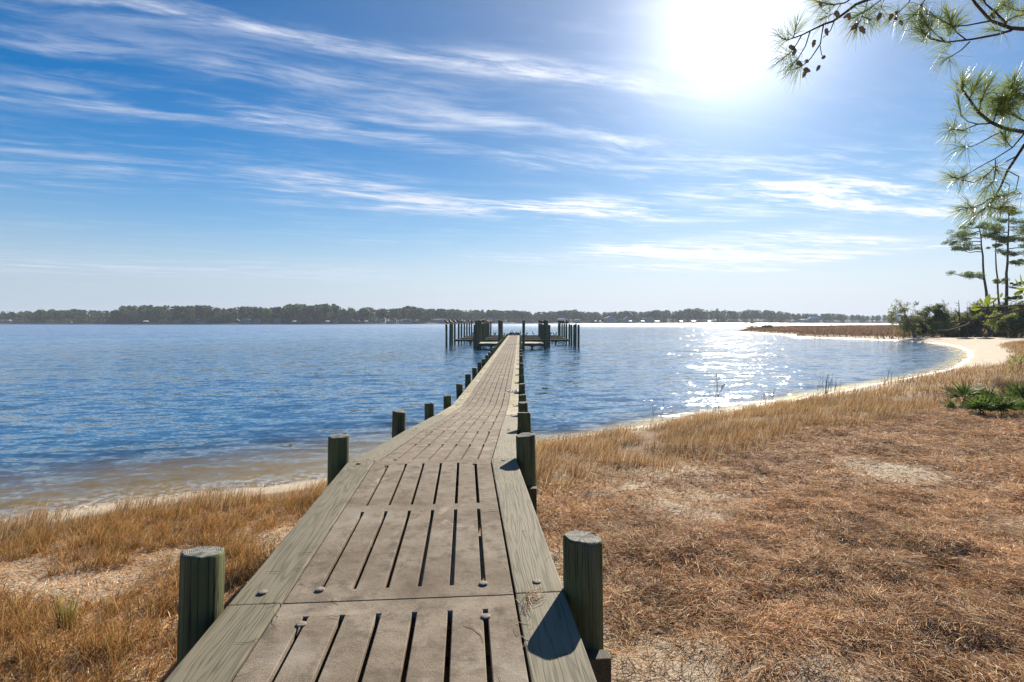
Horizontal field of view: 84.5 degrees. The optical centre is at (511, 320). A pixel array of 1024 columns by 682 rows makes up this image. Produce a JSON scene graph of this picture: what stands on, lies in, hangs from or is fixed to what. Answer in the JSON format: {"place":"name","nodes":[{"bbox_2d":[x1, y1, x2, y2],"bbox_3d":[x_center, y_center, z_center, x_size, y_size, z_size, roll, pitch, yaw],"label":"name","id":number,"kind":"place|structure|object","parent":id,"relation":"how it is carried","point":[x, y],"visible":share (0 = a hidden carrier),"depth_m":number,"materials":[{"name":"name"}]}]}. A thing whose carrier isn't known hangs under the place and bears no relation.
{"place":"outdoors","nodes":[
{"label":"outdoors","id":0,"kind":"place"},
{"bbox_2d":[0,475,326,556],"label":"shore grass","id":1,"kind":"structure","parent":0,"point":[6,528],"depth_m":8.04,"materials":[{"name":"beige plant"}]},
{"bbox_2d":[380,317,385,322],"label":"shore house","id":2,"kind":"structure","parent":0,"point":[382,319],"depth_m":619.11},
{"bbox_2d":[0,323,967,516],"bbox_3d":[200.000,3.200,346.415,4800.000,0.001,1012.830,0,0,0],"label":"water","id":3,"kind":"structure","parent":0,"point":[70,390],"depth_m":33.55,"materials":[{"name":"blue liquid"}]},
{"bbox_2d":[445,324,447,347],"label":"mooring piling","id":4,"kind":"object","parent":3,"relation":"in","point":[446,335],"visible":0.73,"depth_m":67.21,"materials":[{"name":"grey wood"}]},
{"bbox_2d":[449,324,451,345],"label":"mooring piling","id":5,"kind":"object","parent":3,"relation":"in","point":[450,325],"visible":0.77,"depth_m":70.97,"materials":[{"name":"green wood"}]},
{"bbox_2d":[451,324,452,344],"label":"mooring piling","id":6,"kind":"object","parent":3,"relation":"in","point":[452,334],"visible":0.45,"depth_m":73.39,"materials":[{"name":"green wood"}]},
{"bbox_2d":[454,324,455,343],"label":"mooring piling","id":7,"kind":"object","parent":3,"relation":"in","point":[454,333],"visible":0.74,"depth_m":76.67,"materials":[{"name":"grey wood"}]},
{"bbox_2d":[458,324,459,342],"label":"mooring piling","id":8,"kind":"object","parent":3,"relation":"in","point":[458,332],"visible":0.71,"depth_m":79.92,"materials":[{"name":"grey wood"}]},
{"bbox_2d":[473,325,474,347],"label":"mooring piling","id":9,"kind":"object","parent":3,"relation":"in","point":[473,336],"visible":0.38,"depth_m":65.86,"materials":[{"name":"grey wood"}]},
{"bbox_2d":[475,320,477,349],"bbox_3d":[-3.885,2.923,61.869,0.305,6.014,0.316,0,-1,0],"label":"mooring piling","id":10,"kind":"object","parent":3,"relation":"in","point":[476,334],"visible":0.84,"depth_m":61.77,"materials":[{"name":"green wood"}]},
{"bbox_2d":[455,339,497,344],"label":"catwalk","id":11,"kind":"object","parent":3,"relation":"in","point":[471,340],"visible":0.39,"depth_m":75.64,"materials":[{"name":"brown wood"}]},
{"bbox_2d":[478,320,479,348],"bbox_3d":[-3.742,2.923,63.220,0.318,6.014,0.303,0,0,0],"label":"mooring piling","id":12,"kind":"object","parent":3,"relation":"in","point":[478,333],"visible":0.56,"depth_m":63.07,"materials":[{"name":"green wood"}]},
{"bbox_2d":[460,337,497,341],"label":"catwalk","id":13,"kind":"object","parent":3,"relation":"in","point":[472,338],"visible":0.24,"depth_m":82.83,"materials":[{"name":"brown wood"}]},
{"bbox_2d":[480,320,481,347],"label":"mooring piling","id":14,"kind":"object","parent":3,"relation":"in","point":[480,332],"visible":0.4,"depth_m":66.50,"materials":[{"name":"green wood"}]},
{"bbox_2d":[482,323,483,341],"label":"mooring piling","id":15,"kind":"object","parent":3,"relation":"in","point":[482,332],"visible":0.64,"depth_m":70.87,"materials":[{"name":"green wood"}]},
{"bbox_2d":[485,323,486,338],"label":"mooring piling","id":16,"kind":"object","parent":3,"relation":"in","point":[485,330],"visible":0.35,"depth_m":79.89,"materials":[{"name":"green wood"}]},
{"bbox_2d":[479,342,497,348],"bbox_3d":[-2.410,4.248,64.400,2.564,3.504,4.000,0,0,0],"label":"boat platform","id":17,"kind":"object","parent":3,"relation":"in","point":[490,344],"visible":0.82,"depth_m":62.44,"materials":[{"name":"grey wood"}]},
{"bbox_2d":[498,320,500,342],"bbox_3d":[-1.362,2.933,62.634,0.318,6.014,0.303,-1,1,0],"label":"mooring piling","id":18,"kind":"object","parent":3,"relation":"in","point":[499,330],"visible":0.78,"depth_m":62.50,"materials":[{"name":"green wood"}]},
{"bbox_2d":[501,320,502,339],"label":"mooring piling","id":19,"kind":"object","parent":3,"relation":"in","point":[501,329],"visible":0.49,"depth_m":66.70,"materials":[{"name":"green wood"}]},
{"bbox_2d":[522,320,524,349],"bbox_3d":[1.241,2.933,61.201,0.305,6.014,0.316,1,0,0],"label":"mooring piling","id":20,"kind":"object","parent":3,"relation":"in","point":[523,331],"visible":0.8,"depth_m":61.08,"materials":[{"name":"green wood"}]},
{"bbox_2d":[525,342,543,348],"bbox_3d":[2.285,4.247,64.400,2.514,3.506,4.000,0,0,0],"label":"boat platform","id":21,"kind":"object","parent":3,"relation":"in","point":[532,344],"visible":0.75,"depth_m":62.44,"materials":[{"name":"grey wood"}]},
{"bbox_2d":[538,323,539,337],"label":"mooring piling","id":22,"kind":"object","parent":3,"relation":"in","point":[538,330],"visible":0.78,"depth_m":89.91,"materials":[{"name":"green wood"}]},
{"bbox_2d":[521,336,560,337],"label":"catwalk","id":23,"kind":"object","parent":3,"relation":"in","point":[537,336],"visible":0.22,"depth_m":90.48,"materials":[{"name":"brown wood"}]},
{"bbox_2d":[542,324,543,342],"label":"mooring piling","id":24,"kind":"object","parent":3,"relation":"in","point":[543,333],"visible":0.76,"depth_m":70.89,"materials":[{"name":"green wood"}]},
{"bbox_2d":[521,338,564,342],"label":"catwalk","id":25,"kind":"object","parent":3,"relation":"in","point":[550,338],"visible":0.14,"depth_m":82.64,"materials":[{"name":"brown wood"}]},
{"bbox_2d":[521,339,568,344],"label":"catwalk","id":26,"kind":"object","parent":3,"relation":"in","point":[553,340],"visible":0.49,"depth_m":75.64,"materials":[{"name":"brown wood"}]},
{"bbox_2d":[544,320,545,349],"bbox_3d":[3.647,2.923,62.284,0.318,6.014,0.303,0,0,0],"label":"mooring piling","id":27,"kind":"object","parent":3,"relation":"in","point":[544,334],"visible":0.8,"depth_m":62.15,"materials":[{"name":"green wood"}]},
{"bbox_2d":[546,320,547,348],"bbox_3d":[4.005,2.933,65.028,0.308,6.014,0.310,0,1,0],"label":"mooring piling","id":28,"kind":"object","parent":3,"relation":"in","point":[546,334],"visible":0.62,"depth_m":64.87,"materials":[{"name":"green wood"}]},
{"bbox_2d":[548,325,549,346],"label":"mooring piling","id":29,"kind":"object","parent":3,"relation":"in","point":[548,335],"visible":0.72,"depth_m":67.56,"materials":[{"name":"green wood"}]},
{"bbox_2d":[563,324,564,341],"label":"mooring piling","id":30,"kind":"object","parent":3,"relation":"in","point":[563,331],"visible":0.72,"depth_m":85.90,"materials":[{"name":"grey wood"}]},
{"bbox_2d":[565,324,566,342],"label":"mooring piling","id":31,"kind":"object","parent":3,"relation":"in","point":[565,332],"visible":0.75,"depth_m":81.89,"materials":[{"name":"grey wood"}]},
{"bbox_2d":[568,324,569,343],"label":"mooring piling","id":32,"kind":"object","parent":3,"relation":"in","point":[569,333],"visible":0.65,"depth_m":76.86,"materials":[{"name":"grey wood"}]},
{"bbox_2d":[570,324,572,344],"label":"mooring piling","id":33,"kind":"object","parent":3,"relation":"in","point":[571,337],"visible":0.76,"depth_m":74.26,"materials":[{"name":"grey wood"}]},
{"bbox_2d":[573,325,574,345],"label":"mooring piling","id":34,"kind":"object","parent":3,"relation":"in","point":[573,335],"visible":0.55,"depth_m":71.39,"materials":[{"name":"grey wood"}]},
{"bbox_2d":[575,324,576,346],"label":"mooring piling","id":35,"kind":"object","parent":3,"relation":"in","point":[575,335],"visible":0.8,"depth_m":68.88,"materials":[{"name":"grey wood"}]},
{"bbox_2d":[577,324,579,347],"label":"mooring piling","id":36,"kind":"object","parent":3,"relation":"in","point":[578,335],"visible":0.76,"depth_m":66.45,"materials":[{"name":"grey wood"}]},
{"bbox_2d":[0,321,1023,681],"bbox_3d":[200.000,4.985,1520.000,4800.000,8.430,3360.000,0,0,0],"label":"ground","id":37,"kind":"structure","parent":0,"point":[98,479],"depth_m":8.45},
{"bbox_2d":[48,589,81,633],"bbox_3d":[-3.355,2.172,4.243,0.220,0.398,0.211,0,0,0],"label":"green tuft","id":38,"kind":"object","parent":37,"relation":"on","point":[70,616],"visible":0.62,"depth_m":4.23,"materials":[{"name":"green plant"}]},
{"bbox_2d":[0,498,317,681],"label":"pine straw","id":39,"kind":"object","parent":37,"relation":"on","point":[27,566],"visible":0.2,"depth_m":5.16,"materials":[{"name":"brown plant"}]},
{"bbox_2d":[0,476,326,681],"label":"dry grass tufts","id":40,"kind":"object","parent":37,"relation":"on","point":[98,529],"visible":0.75,"depth_m":5.22,"materials":[{"name":"brown plant"}]},
{"bbox_2d":[173,319,182,322],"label":"shore house","id":41,"kind":"structure","parent":37,"relation":"on","point":[177,321],"depth_m":559.40,"materials":[{"name":"grey"}]},
{"bbox_2d":[196,319,208,322],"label":"shore house","id":42,"kind":"structure","parent":37,"relation":"on","point":[201,321],"depth_m":559.00,"materials":[{"name":"grey"}]},
{"bbox_2d":[241,318,250,322],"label":"shore house","id":43,"kind":"structure","parent":37,"relation":"on","point":[247,320],"depth_m":565.05,"materials":[{"name":"grey"}]},
{"bbox_2d":[273,318,281,322],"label":"shore house","id":44,"kind":"structure","parent":37,"relation":"on","point":[276,320],"depth_m":570.65,"materials":[{"name":"grey"}]},
{"bbox_2d":[288,306,294,322],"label":"shore pine","id":45,"kind":"object","parent":37,"relation":"on","point":[290,309],"visible":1,"depth_m":579.16,"materials":[{"name":"green plant"}]},
{"bbox_2d":[311,305,316,322],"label":"shore pine","id":46,"kind":"object","parent":37,"relation":"on","point":[313,308],"visible":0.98,"depth_m":583.43,"materials":[{"name":"green plant"}]},
{"bbox_2d":[164,333,610,681],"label":"wooden dock","id":47,"kind":"object","parent":37,"relation":"on","point":[422,633],"visible":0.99,"depth_m":3.33,"materials":[{"name":"wood"}]},
{"bbox_2d":[237,404,568,680],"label":"deck needles","id":48,"kind":"object","parent":47,"relation":"on","point":[403,562],"visible":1,"depth_m":3.25,"materials":[{"name":"brown plant"}]},
{"bbox_2d":[389,317,396,322],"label":"shore house","id":49,"kind":"structure","parent":37,"relation":"on","point":[392,320],"depth_m":625.60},
{"bbox_2d":[402,318,410,322],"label":"shore house","id":50,"kind":"structure","parent":37,"relation":"on","point":[408,320],"depth_m":634.26,"materials":[{"name":"grey"}]},
{"bbox_2d":[0,393,829,522],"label":"wrack line","id":51,"kind":"object","parent":37,"relation":"on","point":[94,504],"visible":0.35,"depth_m":10.00,"materials":[{"name":"brown plant"}]},
{"bbox_2d":[433,318,445,322],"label":"shore house","id":52,"kind":"structure","parent":37,"relation":"on","point":[442,320],"depth_m":663.81,"materials":[{"name":"grey"}]},
{"bbox_2d":[0,303,933,323],"bbox_3d":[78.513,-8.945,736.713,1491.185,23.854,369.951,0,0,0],"label":"woods","id":53,"kind":"object","parent":37,"relation":"on","point":[304,313],"visible":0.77,"depth_m":628.72,"materials":[{"name":"green plant"}]},
{"bbox_2d":[604,316,614,321],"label":"shore house","id":54,"kind":"structure","parent":37,"relation":"on","point":[609,319],"depth_m":824.79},
{"bbox_2d":[623,317,631,321],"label":"shore house","id":55,"kind":"structure","parent":37,"relation":"on","point":[626,319],"depth_m":829.42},
{"bbox_2d":[641,317,652,321],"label":"shore house","id":56,"kind":"structure","parent":37,"relation":"on","point":[647,319],"depth_m":832.00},
{"bbox_2d":[652,400,672,418],"bbox_3d":[4.590,2.847,17.480,0.635,0.843,0.693,0,0,0],"label":"reed clump","id":57,"kind":"object","parent":37,"relation":"on","point":[662,411],"visible":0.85,"depth_m":17.64,"materials":[{"name":"plant"}]},
{"bbox_2d":[707,374,726,413],"bbox_3d":[6.874,2.507,18.957,0.652,1.383,0.906,0,0,14],"label":"reed clump","id":58,"kind":"object","parent":37,"relation":"on","point":[717,396],"visible":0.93,"depth_m":19.02,"materials":[{"name":"plant"}]},
{"bbox_2d":[535,391,968,497],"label":"shore grass","id":59,"kind":"structure","parent":37,"relation":"on","point":[880,405],"depth_m":12.83,"materials":[{"name":"brown plant"}]},
{"bbox_2d":[744,321,759,329],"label":"spit shrub","id":60,"kind":"object","parent":37,"relation":"on","point":[752,325],"visible":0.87,"depth_m":172.01,"materials":[{"name":"green plant"}]},
{"bbox_2d":[749,389,784,405],"bbox_3d":[9.481,2.872,20.899,1.175,0.775,0.736,0,0,36],"label":"reed clump","id":61,"kind":"object","parent":37,"relation":"on","point":[766,398],"visible":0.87,"depth_m":20.89,"materials":[{"name":"plant"}]},
{"bbox_2d":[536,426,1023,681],"bbox_3d":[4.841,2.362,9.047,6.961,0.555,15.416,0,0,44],"label":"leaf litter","id":62,"kind":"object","parent":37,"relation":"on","point":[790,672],"visible":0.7,"depth_m":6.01,"materials":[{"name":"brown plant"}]},
{"bbox_2d":[536,397,1023,500],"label":"pine straw","id":63,"kind":"object","parent":37,"relation":"on","point":[994,419],"visible":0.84,"depth_m":9.66,"materials":[{"name":"brown plant"}]},
{"bbox_2d":[537,481,1023,681],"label":"pine straw","id":64,"kind":"object","parent":37,"relation":"on","point":[830,612],"visible":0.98,"depth_m":4.93,"materials":[{"name":"brown plant"}]},
{"bbox_2d":[538,414,1023,681],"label":"dry grass tufts","id":65,"kind":"object","parent":37,"relation":"on","point":[809,521],"visible":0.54,"depth_m":6.82,"materials":[{"name":"brown plant"}]},
{"bbox_2d":[807,316,819,321],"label":"shore house","id":66,"kind":"structure","parent":37,"relation":"on","point":[813,319],"depth_m":818.26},
{"bbox_2d":[817,374,841,393],"bbox_3d":[13.519,2.731,23.948,1.027,1.067,0.654,0,0,0],"label":"reed clump","id":67,"kind":"object","parent":37,"relation":"on","point":[826,389],"visible":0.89,"depth_m":23.89,"materials":[{"name":"plant"}]},
{"bbox_2d":[740,324,1023,339],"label":"marsh grass","id":68,"kind":"structure","parent":37,"relation":"on","point":[883,330],"depth_m":136.92,"materials":[{"name":"brown plant"}]},
{"bbox_2d":[881,365,894,382],"bbox_3d":[18.910,2.717,28.314,0.502,1.019,0.768,0,0,0],"label":"reed clump","id":69,"kind":"object","parent":37,"relation":"on","point":[888,374],"visible":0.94,"depth_m":28.24,"materials":[{"name":"plant"}]},
{"bbox_2d":[763,0,1023,239],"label":"overhanging pine","id":70,"kind":"object","parent":37,"relation":"on","point":[1009,92],"visible":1,"depth_m":4.92,"materials":[{"name":"green plant"}]},
{"bbox_2d":[890,319,915,336],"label":"oak tree","id":71,"kind":"object","parent":37,"relation":"on","point":[900,330],"visible":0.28,"depth_m":95.91,"materials":[{"name":"green plant"}]},
{"bbox_2d":[884,299,926,336],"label":"oak tree","id":72,"kind":"object","parent":37,"relation":"on","point":[904,317],"visible":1,"depth_m":94.52,"materials":[{"name":"green plant"}]},
{"bbox_2d":[901,315,937,336],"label":"thicket shrub","id":73,"kind":"object","parent":37,"relation":"on","point":[917,320],"visible":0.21,"depth_m":96.34,"materials":[{"name":"green plant"}]},
{"bbox_2d":[909,313,936,336],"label":"wax myrtle","id":74,"kind":"object","parent":37,"relation":"on","point":[923,329],"visible":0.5,"depth_m":95.57,"materials":[{"name":"green plant"}]},
{"bbox_2d":[927,300,951,311],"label":"young oak","id":75,"kind":"object","parent":37,"relation":"on","point":[943,304],"visible":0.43,"depth_m":98.82,"materials":[{"name":"green plant"}]},
{"bbox_2d":[926,318,959,336],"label":"thicket shrub","id":76,"kind":"object","parent":37,"relation":"on","point":[936,326],"visible":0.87,"depth_m":92.51,"materials":[{"name":"green plant"}]},
{"bbox_2d":[916,303,971,336],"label":"cedar tree","id":77,"kind":"object","parent":37,"relation":"on","point":[936,310],"visible":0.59,"depth_m":95.58,"materials":[{"name":"green plant"}]},
{"bbox_2d":[939,399,962,409],"bbox_3d":[11.708,2.211,15.013,0.550,0.442,0.658,0,0,-34],"label":"palmetto","id":78,"kind":"object","parent":37,"relation":"on","point":[951,405],"visible":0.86,"depth_m":14.95,"materials":[{"name":"green plant"}]},
{"bbox_2d":[955,300,959,336],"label":"dead snag","id":79,"kind":"object","parent":37,"relation":"on","point":[959,320],"visible":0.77,"depth_m":93.93,"materials":[{"name":"wood"}]},
{"bbox_2d":[945,308,971,336],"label":"thicket shrub","id":80,"kind":"object","parent":37,"relation":"on","point":[953,315],"visible":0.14,"depth_m":98.96,"materials":[{"name":"green plant"}]},
{"bbox_2d":[942,323,974,336],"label":"wax myrtle","id":81,"kind":"object","parent":37,"relation":"on","point":[970,334],"visible":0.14,"depth_m":95.28,"materials":[{"name":"green plant"}]},
{"bbox_2d":[935,379,985,404],"bbox_3d":[12.752,2.011,16.017,1.299,0.832,1.455,0,0,0],"label":"palmetto","id":82,"kind":"object","parent":37,"relation":"on","point":[962,389],"visible":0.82,"depth_m":15.99,"materials":[{"name":"green plant"}]},
{"bbox_2d":[963,308,970,336],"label":"dead snag","id":83,"kind":"object","parent":37,"relation":"on","point":[967,329],"visible":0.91,"depth_m":93.91,"materials":[{"name":"grey plant"}]},
{"bbox_2d":[960,394,977,411],"bbox_3d":[11.855,2.113,14.530,0.547,0.559,0.637,0,0,36],"label":"palmetto","id":84,"kind":"object","parent":37,"relation":"on","point":[967,402],"visible":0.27,"depth_m":14.57,"materials":[{"name":"green plant"}]},
{"bbox_2d":[953,308,985,336],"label":"thicket shrub","id":85,"kind":"object","parent":37,"relation":"on","point":[966,316],"visible":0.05,"depth_m":95.61,"materials":[{"name":"green plant"}]},
{"bbox_2d":[940,221,1000,336],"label":"pine tree","id":86,"kind":"object","parent":37,"relation":"on","point":[963,233],"visible":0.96,"depth_m":91.96,"materials":[{"name":"green plant"}]},
{"bbox_2d":[933,274,1023,331],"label":"bay sapling","id":87,"kind":"object","parent":37,"relation":"on","point":[987,299],"visible":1,"depth_m":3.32,"materials":[{"name":"green plant"}]},
{"bbox_2d":[954,311,1002,336],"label":"bay shrub","id":88,"kind":"object","parent":37,"relation":"on","point":[978,332],"visible":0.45,"depth_m":92.69,"materials":[{"name":"green plant"}]},
{"bbox_2d":[950,301,1008,335],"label":"bay shrub","id":89,"kind":"object","parent":37,"relation":"on","point":[979,322],"visible":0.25,"depth_m":93.45,"materials":[{"name":"green plant"}]},
{"bbox_2d":[962,393,998,415],"bbox_3d":[11.775,2.068,14.121,0.986,0.667,0.959,0,0,34],"label":"palmetto","id":90,"kind":"object","parent":37,"relation":"on","point":[980,403],"visible":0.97,"depth_m":14.09,"materials":[{"name":"green plant"}]},
{"bbox_2d":[974,384,1006,403],"bbox_3d":[13.269,2.066,15.748,0.761,0.733,0.982,0,0,0],"label":"palmetto","id":91,"kind":"object","parent":37,"relation":"on","point":[990,394],"visible":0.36,"depth_m":15.61,"materials":[{"name":"green plant"}]},
{"bbox_2d":[981,223,1010,302],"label":"pine tree","id":92,"kind":"object","parent":37,"relation":"on","point":[996,244],"visible":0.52,"depth_m":94.53,"materials":[{"name":"green plant"}]},
{"bbox_2d":[979,207,1023,336],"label":"pine tree","id":93,"kind":"object","parent":37,"relation":"on","point":[1005,279],"visible":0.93,"depth_m":89.74,"materials":[{"name":"green plant"}]},
{"bbox_2d":[981,308,1022,334],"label":"thicket shrub","id":94,"kind":"object","parent":37,"relation":"on","point":[992,321],"visible":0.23,"depth_m":83.69,"materials":[{"name":"green plant"}]},
{"bbox_2d":[984,391,1023,417],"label":"palmetto","id":95,"kind":"object","parent":37,"relation":"on","point":[1003,404],"visible":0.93,"depth_m":13.83,"materials":[{"name":"green plant"}]},
{"bbox_2d":[984,375,1023,392],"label":"dry bush","id":96,"kind":"object","parent":37,"relation":"on","point":[1001,384],"visible":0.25,"depth_m":19.07,"materials":[{"name":"brown plant"}]},
{"bbox_2d":[990,316,1023,337],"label":"wax myrtle","id":97,"kind":"object","parent":37,"relation":"on","point":[998,326],"visible":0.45,"depth_m":79.43,"materials":[{"name":"green plant"}]},
{"bbox_2d":[990,300,1023,336],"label":"live oak","id":98,"kind":"object","parent":37,"relation":"on","point":[1011,309],"visible":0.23,"depth_m":92.28,"materials":[{"name":"green plant"}]},
{"bbox_2d":[996,378,1023,399],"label":"palmetto","id":99,"kind":"object","parent":37,"relation":"on","point":[1018,391],"visible":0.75,"depth_m":15.95,"materials":[{"name":"green plant"}]},
{"bbox_2d":[1004,307,1023,337],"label":"wax myrtle","id":100,"kind":"object","parent":37,"relation":"on","point":[1016,322],"visible":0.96,"depth_m":78.04,"materials":[{"name":"green plant"}]},
{"bbox_2d":[1007,353,1023,368],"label":"pine seedling","id":101,"kind":"object","parent":37,"relation":"on","point":[1020,360],"visible":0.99,"depth_m":26.18,"materials":[{"name":"green plant"}]},
{"bbox_2d":[1008,393,1023,413],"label":"palmetto","id":102,"kind":"object","parent":37,"relation":"on","point":[1022,402],"visible":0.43,"depth_m":14.01,"materials":[{"name":"green plant"}]},
{"bbox_2d":[1009,228,1023,266],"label":"pine tree","id":103,"kind":"object","parent":37,"relation":"on","point":[1021,240],"visible":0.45,"depth_m":97.00,"materials":[{"name":"green plant"}]},
{"bbox_2d":[0,0,1023,320],"label":"sky","id":104,"kind":"structure","parent":0,"point":[600,156],"materials":[{"name":"blue"}]},
{"bbox_2d":[520,587,545,615],"bbox_3d":[0.115,1.562,3.145,0.130,0.018,0.344,0,0,19],"label":"pine needle clump","id":105,"kind":"object","parent":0,"point":[532,596],"visible":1,"depth_m":3.18,"materials":[{"name":"beige plant"}]},
{"bbox_2d":[804,339,1023,406],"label":"shore grass","id":106,"kind":"structure","parent":0,"point":[1018,346],"depth_m":23.89,"materials":[{"name":"brown plant"}]}
]}

